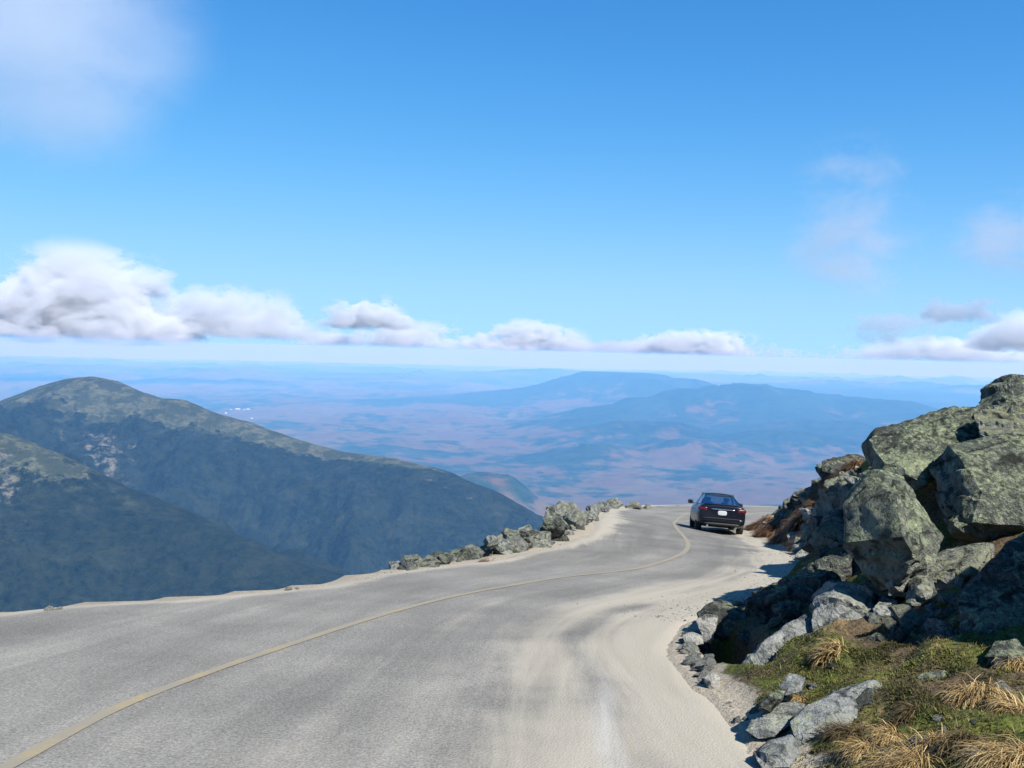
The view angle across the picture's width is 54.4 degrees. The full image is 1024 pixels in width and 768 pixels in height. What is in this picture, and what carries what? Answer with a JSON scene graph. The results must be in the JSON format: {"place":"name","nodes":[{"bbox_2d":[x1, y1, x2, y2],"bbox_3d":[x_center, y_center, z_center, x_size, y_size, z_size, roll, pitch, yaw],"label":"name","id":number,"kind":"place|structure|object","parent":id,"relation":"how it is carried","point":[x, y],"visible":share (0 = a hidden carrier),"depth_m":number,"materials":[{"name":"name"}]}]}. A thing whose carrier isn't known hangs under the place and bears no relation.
{"place":"outdoors","nodes":[
{"label":"outdoors","id":0,"kind":"place"},
{"bbox_2d":[0,376,543,611],"bbox_3d":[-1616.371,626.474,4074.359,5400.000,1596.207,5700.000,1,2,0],"label":"mountain","id":1,"kind":"structure","parent":0,"point":[112,490],"depth_m":3795.48,"materials":[{"name":"plant"}]},
{"bbox_2d":[0,505,796,767],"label":"road","id":2,"kind":"structure","parent":0,"point":[551,673],"depth_m":7.83,"materials":[{"name":"asphalt"}]},
{"bbox_2d":[0,514,689,767],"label":"road marking","id":3,"kind":"object","parent":2,"relation":"on","point":[31,752],"visible":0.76,"depth_m":7.22,"materials":[{"name":"yellow paint"}]},
{"bbox_2d":[688,492,745,533],"bbox_3d":[7.472,4.665,36.414,2.009,1.400,4.520,4,-5,7],"label":"sedan car","id":4,"kind":"object","parent":2,"relation":"on","point":[706,511],"visible":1,"depth_m":34.30,"materials":[{"name":"black paint"}]},
{"bbox_2d":[0,355,996,516],"bbox_3d":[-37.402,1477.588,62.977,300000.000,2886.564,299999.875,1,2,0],"label":"valley","id":5,"kind":"structure","parent":0,"point":[537,440],"depth_m":17571.25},
{"bbox_2d":[0,459,1023,767],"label":"hillside","id":6,"kind":"structure","parent":0,"point":[734,687],"depth_m":7.12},
{"bbox_2d":[388,561,400,569],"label":"verge stone","id":7,"kind":"object","parent":6,"relation":"on","point":[393,565],"visible":0.32,"depth_m":15.89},
{"bbox_2d":[400,554,422,570],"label":"verge stone","id":8,"kind":"object","parent":6,"relation":"on","point":[411,562],"visible":0.69,"depth_m":15.75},
{"bbox_2d":[420,555,439,566],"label":"verge stone","id":9,"kind":"object","parent":6,"relation":"on","point":[429,561],"visible":0.42,"depth_m":16.20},
{"bbox_2d":[431,551,453,564],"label":"verge stone","id":10,"kind":"object","parent":6,"relation":"on","point":[448,556],"visible":0.66,"depth_m":16.79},
{"bbox_2d":[453,550,473,560],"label":"verge stone","id":11,"kind":"object","parent":6,"relation":"on","point":[467,555],"visible":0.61,"depth_m":17.67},
{"bbox_2d":[461,547,482,559],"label":"verge stone","id":12,"kind":"object","parent":6,"relation":"on","point":[474,555],"visible":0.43,"depth_m":17.84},
{"bbox_2d":[464,544,484,554],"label":"verge stone","id":13,"kind":"object","parent":6,"relation":"on","point":[474,548],"visible":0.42,"depth_m":18.07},
{"bbox_2d":[483,549,492,556],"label":"verge stone","id":14,"kind":"object","parent":6,"relation":"on","point":[489,552],"visible":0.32,"depth_m":18.30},
{"bbox_2d":[487,539,499,549],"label":"verge stone","id":15,"kind":"object","parent":6,"relation":"on","point":[493,544],"visible":1,"depth_m":18.12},
{"bbox_2d":[483,535,512,554],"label":"verge stone","id":16,"kind":"object","parent":6,"relation":"on","point":[488,539],"visible":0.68,"depth_m":18.44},
{"bbox_2d":[497,538,514,550],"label":"verge stone","id":17,"kind":"object","parent":6,"relation":"on","point":[510,545],"visible":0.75,"depth_m":18.47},
{"bbox_2d":[502,528,518,538],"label":"verge stone","id":18,"kind":"object","parent":6,"relation":"on","point":[506,532],"visible":0.44,"depth_m":19.28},
{"bbox_2d":[505,536,528,551],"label":"verge stone","id":19,"kind":"object","parent":6,"relation":"on","point":[521,544],"visible":0.52,"depth_m":18.74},
{"bbox_2d":[517,525,532,530],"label":"verge boulder","id":20,"kind":"object","parent":6,"relation":"on","point":[527,527],"visible":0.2,"depth_m":22.36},
{"bbox_2d":[523,536,534,547],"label":"verge stone","id":21,"kind":"object","parent":6,"relation":"on","point":[530,540],"visible":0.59,"depth_m":19.29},
{"bbox_2d":[532,531,550,541],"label":"verge stone","id":22,"kind":"object","parent":6,"relation":"on","point":[542,534],"visible":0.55,"depth_m":19.79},
{"bbox_2d":[530,535,553,547],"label":"verge boulder","id":23,"kind":"object","parent":6,"relation":"on","point":[544,542],"visible":0.27,"depth_m":19.63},
{"bbox_2d":[541,517,564,536],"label":"verge stone","id":24,"kind":"object","parent":6,"relation":"on","point":[555,527],"visible":0.84,"depth_m":20.64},
{"bbox_2d":[553,533,569,540],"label":"verge stone","id":25,"kind":"object","parent":6,"relation":"on","point":[564,537],"visible":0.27,"depth_m":20.75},
{"bbox_2d":[543,501,579,521],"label":"verge boulder","id":26,"kind":"object","parent":6,"relation":"on","point":[559,509],"visible":0.51,"depth_m":26.23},
{"bbox_2d":[564,510,584,526],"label":"verge stone","id":27,"kind":"object","parent":6,"relation":"on","point":[575,518],"visible":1,"depth_m":22.64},
{"bbox_2d":[368,531,796,625],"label":"gravel","id":28,"kind":"structure","parent":6,"relation":"on","point":[682,595],"depth_m":13.59,"materials":[{"name":"gravel"}]},
{"bbox_2d":[582,510,589,525],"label":"verge stone","id":29,"kind":"object","parent":6,"relation":"on","point":[586,519],"visible":0.22,"depth_m":24.42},
{"bbox_2d":[607,498,622,508],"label":"verge boulder","id":30,"kind":"object","parent":6,"relation":"on","point":[617,502],"visible":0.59,"depth_m":46.12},
{"bbox_2d":[625,501,641,508],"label":"verge boulder","id":31,"kind":"object","parent":6,"relation":"on","point":[634,505],"visible":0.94,"depth_m":48.55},
{"bbox_2d":[682,656,695,665],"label":"edge stone","id":32,"kind":"object","parent":6,"relation":"on","point":[688,660],"visible":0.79,"depth_m":8.32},
{"bbox_2d":[683,641,699,651],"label":"edge stone","id":33,"kind":"object","parent":6,"relation":"on","point":[693,646],"visible":0.75,"depth_m":8.93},
{"bbox_2d":[682,632,703,645],"bbox_3d":[1.719,2.419,9.446,0.198,0.174,0.421,2,2,13],"label":"edge block","id":34,"kind":"object","parent":6,"relation":"on","point":[694,637],"depth_m":9.30,"materials":[{"name":"stone"}]},
{"bbox_2d":[698,662,713,671],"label":"edge stone","id":35,"kind":"object","parent":6,"relation":"on","point":[703,667],"visible":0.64,"depth_m":7.99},
{"bbox_2d":[696,614,717,643],"bbox_3d":[1.914,2.392,9.770,0.211,0.313,0.419,2,2,14],"label":"edge block","id":36,"kind":"object","parent":6,"relation":"on","point":[707,624],"depth_m":9.62,"materials":[{"name":"stone"}]},
{"bbox_2d":[703,673,719,688],"bbox_3d":[1.528,2.273,7.606,0.127,0.192,0.381,2,2,13],"label":"edge block","id":37,"kind":"object","parent":6,"relation":"on","point":[712,680],"depth_m":7.45,"materials":[{"name":"stone"}]},
{"bbox_2d":[696,599,748,640],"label":"boulder","id":38,"kind":"object","parent":6,"relation":"on","point":[728,614],"visible":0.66,"depth_m":9.91,"materials":[{"name":"stone"}]},
{"bbox_2d":[728,598,745,606],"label":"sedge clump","id":39,"kind":"object","parent":6,"relation":"on","point":[740,603],"visible":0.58,"depth_m":12.22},
{"bbox_2d":[737,630,750,646],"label":"shaded stone","id":40,"kind":"object","parent":6,"relation":"on","point":[743,636],"visible":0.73,"depth_m":9.38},
{"bbox_2d":[743,515,771,530],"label":"sedge clump","id":41,"kind":"object","parent":6,"relation":"on","point":[753,526],"visible":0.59,"depth_m":37.40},
{"bbox_2d":[751,514,787,537],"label":"sedge clump","id":42,"kind":"object","parent":6,"relation":"on","point":[767,529],"visible":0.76,"depth_m":33.46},
{"bbox_2d":[765,617,781,627],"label":"shaded stone","id":43,"kind":"object","parent":6,"relation":"on","point":[774,622],"visible":0.97,"depth_m":9.12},
{"bbox_2d":[746,700,804,738],"bbox_3d":[1.673,2.120,6.283,0.308,0.173,0.759,3,2,32],"label":"boulder","id":44,"kind":"object","parent":6,"relation":"on","point":[773,723],"visible":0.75,"depth_m":6.10,"materials":[{"name":"stone"}]},
{"bbox_2d":[757,689,785,712],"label":"moss boulder","id":45,"kind":"object","parent":44,"relation":"on","point":[770,702],"visible":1,"depth_m":6.14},
{"bbox_2d":[753,735,799,767],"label":"boulder","id":46,"kind":"object","parent":6,"relation":"on","point":[782,752],"visible":0.98,"depth_m":5.49,"materials":[{"name":"stone"}]},
{"bbox_2d":[742,613,812,664],"bbox_3d":[2.224,2.225,8.266,0.561,0.630,1.381,3,3,43],"label":"boulder","id":47,"kind":"object","parent":6,"relation":"on","point":[765,651],"visible":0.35,"depth_m":8.02,"materials":[{"name":"stone"}]},
{"bbox_2d":[763,513,793,544],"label":"sedge clump","id":48,"kind":"object","parent":6,"relation":"on","point":[776,536],"visible":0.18,"depth_m":29.95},
{"bbox_2d":[771,599,801,620],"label":"shaded stone","id":49,"kind":"object","parent":6,"relation":"on","point":[779,607],"visible":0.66,"depth_m":9.61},
{"bbox_2d":[779,673,804,694],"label":"moss boulder","id":50,"kind":"object","parent":6,"relation":"on","point":[791,683],"visible":0.94,"depth_m":6.36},
{"bbox_2d":[787,532,799,542],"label":"bank stone","id":51,"kind":"object","parent":6,"relation":"on","point":[790,535],"visible":0.35,"depth_m":26.78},
{"bbox_2d":[783,522,805,551],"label":"sedge clump","id":52,"kind":"object","parent":6,"relation":"on","point":[789,548],"visible":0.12,"depth_m":25.56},
{"bbox_2d":[776,500,814,546],"bbox_3d":[8.100,3.856,27.591,1.536,1.420,1.418,1,2,0],"label":"sedge clump","id":53,"kind":"object","parent":6,"relation":"on","point":[795,527],"visible":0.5,"depth_m":27.44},
{"bbox_2d":[784,694,808,702],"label":"grass tuft","id":54,"kind":"object","parent":6,"relation":"on","point":[792,698],"visible":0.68,"depth_m":6.54,"materials":[{"name":"plant"}]},
{"bbox_2d":[791,543,801,553],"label":"bank stone","id":55,"kind":"object","parent":6,"relation":"on","point":[796,548],"visible":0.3,"depth_m":22.76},
{"bbox_2d":[744,551,853,619],"bbox_3d":[3.019,2.230,10.476,1.083,0.959,2.087,3,2,30],"label":"boulder","id":56,"kind":"object","parent":6,"relation":"on","point":[805,584],"visible":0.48,"depth_m":9.96,"materials":[{"name":"stone"}]},
{"bbox_2d":[795,549,808,559],"bbox_3d":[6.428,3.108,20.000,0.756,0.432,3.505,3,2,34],"label":"boulder","id":57,"kind":"object","parent":6,"relation":"on","point":[800,554],"visible":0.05,"depth_m":18.73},
{"bbox_2d":[801,523,810,542],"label":"bank stone","id":58,"kind":"object","parent":6,"relation":"on","point":[805,530],"visible":0.13,"depth_m":12.02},
{"bbox_2d":[799,508,812,522],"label":"bank stone","id":59,"kind":"object","parent":6,"relation":"on","point":[806,513],"visible":0.51,"depth_m":26.85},
{"bbox_2d":[801,515,822,552],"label":"bank stone","id":60,"kind":"object","parent":6,"relation":"on","point":[814,522],"visible":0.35,"depth_m":11.88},
{"bbox_2d":[805,547,830,565],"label":"boulder","id":61,"kind":"object","parent":6,"relation":"on","point":[823,551],"visible":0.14,"depth_m":11.13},
{"bbox_2d":[805,473,832,502],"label":"sedge clump","id":62,"kind":"object","parent":6,"relation":"on","point":[814,491],"visible":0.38,"depth_m":32.81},
{"bbox_2d":[815,464,825,478],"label":"bank stone","id":63,"kind":"object","parent":6,"relation":"on","point":[818,470],"visible":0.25,"depth_m":34.33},
{"bbox_2d":[801,637,849,669],"bbox_3d":[2.286,1.964,7.198,0.368,0.259,0.394,1,2,-18],"label":"grass tuft","id":64,"kind":"object","parent":6,"relation":"on","point":[821,656],"visible":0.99,"depth_m":7.16,"materials":[{"name":"plant"}]},
{"bbox_2d":[808,520,844,550],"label":"bank stone","id":65,"kind":"object","parent":6,"relation":"on","point":[829,533],"visible":0.68,"depth_m":11.24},
{"bbox_2d":[812,490,845,515],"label":"bank stone","id":66,"kind":"object","parent":6,"relation":"on","point":[827,502],"visible":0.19,"depth_m":12.00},
{"bbox_2d":[821,508,843,522],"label":"bank stone","id":67,"kind":"object","parent":6,"relation":"on","point":[833,514],"visible":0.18,"depth_m":11.44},
{"bbox_2d":[790,679,882,746],"bbox_3d":[2.025,2.055,6.246,0.429,0.335,1.289,3,2,38],"label":"boulder","id":68,"kind":"object","parent":6,"relation":"on","point":[841,702],"visible":0.63,"depth_m":6.00,"materials":[{"name":"stone"}]},
{"bbox_2d":[824,471,848,490],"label":"boulder","id":69,"kind":"object","parent":6,"relation":"on","point":[829,484],"visible":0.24,"depth_m":27.51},
{"bbox_2d":[811,713,871,744],"bbox_3d":[1.894,2.009,5.671,0.412,0.186,0.449,1,2,0],"label":"grass tuft","id":70,"kind":"object","parent":6,"relation":"on","point":[839,730],"visible":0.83,"depth_m":5.66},
{"bbox_2d":[837,475,846,489],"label":"bank stone","id":71,"kind":"object","parent":6,"relation":"on","point":[841,481],"visible":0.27,"depth_m":25.78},
{"bbox_2d":[809,580,875,631],"bbox_3d":[2.826,1.947,8.509,0.541,0.576,1.219,2,2,15],"label":"boulder","id":72,"kind":"object","parent":6,"relation":"on","point":[834,600],"visible":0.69,"depth_m":8.16,"materials":[{"name":"stone"}]},
{"bbox_2d":[819,458,865,496],"bbox_3d":[10.115,2.917,30.364,1.607,1.469,1.714,1,2,0],"label":"sedge clump","id":73,"kind":"object","parent":6,"relation":"on","point":[851,464],"visible":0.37,"depth_m":30.18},
{"bbox_2d":[821,454,864,474],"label":"boulder","id":74,"kind":"object","parent":6,"relation":"on","point":[830,465],"visible":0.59,"depth_m":32.31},
{"bbox_2d":[836,483,855,497],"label":"bank stone","id":75,"kind":"object","parent":6,"relation":"on","point":[843,490],"visible":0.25,"depth_m":11.79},
{"bbox_2d":[839,755,856,767],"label":"moss stone","id":76,"kind":"object","parent":6,"relation":"on","point":[849,758],"visible":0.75,"depth_m":5.25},
{"bbox_2d":[844,476,858,483],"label":"bank stone","id":77,"kind":"object","parent":6,"relation":"on","point":[853,479],"visible":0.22,"depth_m":15.26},
{"bbox_2d":[827,734,879,767],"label":"grass tuft","id":78,"kind":"object","parent":6,"relation":"on","point":[853,749],"visible":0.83,"depth_m":5.30,"materials":[{"name":"plant"}]},
{"bbox_2d":[856,688,878,707],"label":"moss boulder","id":79,"kind":"object","parent":6,"relation":"on","point":[862,698],"visible":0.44,"depth_m":6.11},
{"bbox_2d":[865,612,878,622],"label":"chip stone","id":80,"kind":"object","parent":6,"relation":"on","point":[873,616],"visible":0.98,"depth_m":7.77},
{"bbox_2d":[867,632,885,641],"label":"moss boulder","id":81,"kind":"object","parent":6,"relation":"on","point":[877,636],"visible":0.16,"depth_m":7.28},
{"bbox_2d":[860,717,904,747],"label":"grass tuft","id":82,"kind":"object","parent":6,"relation":"on","point":[887,733],"visible":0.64,"depth_m":5.40,"materials":[{"name":"plant"}]},
{"bbox_2d":[743,607,1023,767],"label":"moss","id":83,"kind":"object","parent":6,"relation":"on","point":[894,645],"depth_m":6.32,"materials":[{"name":"plant"}]},
{"bbox_2d":[873,596,897,616],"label":"boulder","id":84,"kind":"object","parent":6,"relation":"on","point":[882,605],"visible":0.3,"depth_m":8.05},
{"bbox_2d":[880,615,898,632],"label":"chip stone","id":85,"kind":"object","parent":6,"relation":"on","point":[890,623],"visible":0.87,"depth_m":7.31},
{"bbox_2d":[759,539,1023,767],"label":"heath","id":86,"kind":"object","parent":6,"relation":"on","point":[953,706],"visible":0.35,"depth_m":6.48,"materials":[{"name":"plant"}]},
{"bbox_2d":[842,469,943,592],"bbox_3d":[3.332,1.284,8.720,0.841,1.116,1.904,2,2,22],"label":"boulder","id":87,"kind":"object","parent":6,"relation":"on","point":[891,531],"visible":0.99,"depth_m":8.09,"materials":[{"name":"stone"}]},
{"bbox_2d":[882,577,911,598],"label":"boulder","id":88,"kind":"object","parent":6,"relation":"on","point":[895,590],"visible":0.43,"depth_m":8.05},
{"bbox_2d":[889,625,909,642],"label":"chip stone","id":89,"kind":"object","parent":6,"relation":"on","point":[900,633],"visible":0.76,"depth_m":7.20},
{"bbox_2d":[839,731,961,767],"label":"grass tuft","id":90,"kind":"object","parent":6,"relation":"on","point":[912,758],"visible":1,"depth_m":4.72,"materials":[{"name":"plant"}]},
{"bbox_2d":[874,696,932,728],"bbox_3d":[2.212,1.909,5.657,0.323,0.237,0.333,1,2,0],"label":"grass tuft","id":91,"kind":"object","parent":6,"relation":"on","point":[902,716],"visible":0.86,"depth_m":5.62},
{"bbox_2d":[888,604,920,629],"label":"chip stone","id":92,"kind":"object","parent":6,"relation":"on","point":[904,615],"visible":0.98,"depth_m":7.33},
{"bbox_2d":[907,736,928,745],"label":"moss stone","id":93,"kind":"object","parent":6,"relation":"on","point":[911,739],"visible":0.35,"depth_m":5.04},
{"bbox_2d":[905,574,934,605],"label":"boulder","id":94,"kind":"object","parent":6,"relation":"on","point":[920,589],"visible":0.69,"depth_m":7.87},
{"bbox_2d":[915,623,924,637],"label":"moss boulder","id":95,"kind":"object","parent":6,"relation":"on","point":[921,627],"visible":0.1,"depth_m":7.25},
{"bbox_2d":[861,404,986,489],"bbox_3d":[4.772,0.663,11.387,1.359,0.880,2.974,2,2,28],"label":"boulder","id":96,"kind":"object","parent":6,"relation":"on","point":[911,450],"visible":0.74,"depth_m":10.80,"materials":[{"name":"stone"}]},
{"bbox_2d":[903,722,953,754],"bbox_3d":[2.116,1.812,4.964,0.335,0.201,0.367,2,2,13],"label":"grass tuft","id":97,"kind":"object","parent":6,"relation":"on","point":[930,741],"visible":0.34,"depth_m":4.93,"materials":[{"name":"plant"}]},
{"bbox_2d":[922,588,938,604],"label":"chip stone","id":98,"kind":"object","parent":6,"relation":"on","point":[933,599],"visible":0.43,"depth_m":7.84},
{"bbox_2d":[924,603,936,613],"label":"chip stone","id":99,"kind":"object","parent":6,"relation":"on","point":[930,608],"visible":0.53,"depth_m":7.69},
{"bbox_2d":[917,670,946,679],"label":"moss boulder","id":100,"kind":"object","parent":6,"relation":"on","point":[938,674],"visible":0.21,"depth_m":6.28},
{"bbox_2d":[932,714,942,721],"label":"moss stone","id":101,"kind":"object","parent":6,"relation":"on","point":[938,717],"visible":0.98,"depth_m":5.46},
{"bbox_2d":[924,618,953,637],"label":"chip stone","id":102,"kind":"object","parent":6,"relation":"on","point":[942,628],"visible":0.88,"depth_m":7.03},
{"bbox_2d":[932,609,948,618],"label":"chip stone","id":103,"kind":"object","parent":6,"relation":"on","point":[940,613],"visible":0.88,"depth_m":7.33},
{"bbox_2d":[937,592,955,605],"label":"chip stone","id":104,"kind":"object","parent":6,"relation":"on","point":[943,598],"visible":0.52,"depth_m":7.62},
{"bbox_2d":[925,721,991,762],"bbox_3d":[2.165,1.736,4.747,0.373,0.202,0.399,3,2,32],"label":"grass tuft","id":105,"kind":"object","parent":6,"relation":"on","point":[964,736],"visible":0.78,"depth_m":4.72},
{"bbox_2d":[928,542,994,591],"bbox_3d":[3.832,1.578,8.558,0.522,0.468,1.199,3,2,29],"label":"boulder","id":106,"kind":"object","parent":6,"relation":"on","point":[957,567],"visible":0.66,"depth_m":8.18,"materials":[{"name":"stone"}]},
{"bbox_2d":[931,671,1020,709],"bbox_3d":[2.682,1.810,5.727,0.573,0.303,0.589,1,2,0],"label":"grass tuft","id":107,"kind":"object","parent":6,"relation":"on","point":[964,698],"visible":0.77,"depth_m":5.66,"materials":[{"name":"plant"}]},
{"bbox_2d":[929,432,1023,544],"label":"boulder","id":108,"kind":"object","parent":6,"relation":"on","point":[979,495],"visible":0.91,"depth_m":9.29,"materials":[{"name":"stone"}]},
{"bbox_2d":[940,729,1023,767],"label":"grass tuft","id":109,"kind":"object","parent":6,"relation":"on","point":[997,758],"visible":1,"depth_m":4.34,"materials":[{"name":"plant"}]},
{"bbox_2d":[957,533,1023,634],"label":"boulder","id":110,"kind":"object","parent":6,"relation":"on","point":[990,596],"visible":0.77,"depth_m":7.04,"materials":[{"name":"stone"}]},
{"bbox_2d":[972,684,1023,714],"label":"grass tuft","id":111,"kind":"object","parent":6,"relation":"on","point":[1012,705],"visible":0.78,"depth_m":5.46,"materials":[{"name":"plant"}]},
{"bbox_2d":[973,405,1023,437],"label":"boulder","id":112,"kind":"object","parent":6,"relation":"on","point":[992,420],"visible":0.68,"depth_m":10.54,"materials":[{"name":"stone"}]},
{"bbox_2d":[979,374,1023,407],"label":"boulder","id":113,"kind":"object","parent":6,"relation":"on","point":[1005,390],"visible":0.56,"depth_m":11.89,"materials":[{"name":"stone"}]},
{"bbox_2d":[995,679,1011,691],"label":"moss stone","id":114,"kind":"object","parent":6,"relation":"on","point":[1002,685],"visible":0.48,"depth_m":5.71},
{"bbox_2d":[984,639,1023,668],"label":"moss boulder","id":115,"kind":"object","parent":6,"relation":"on","point":[1001,651],"visible":0.81,"depth_m":6.20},
{"bbox_2d":[986,655,1023,672],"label":"grass tuft","id":116,"kind":"object","parent":6,"relation":"on","point":[1019,666],"visible":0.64,"depth_m":6.12,"materials":[{"name":"plant"}]},
{"bbox_2d":[0,0,1023,378],"label":"sky","id":117,"kind":"structure","parent":0,"point":[783,186],"materials":[{"name":"blue"}]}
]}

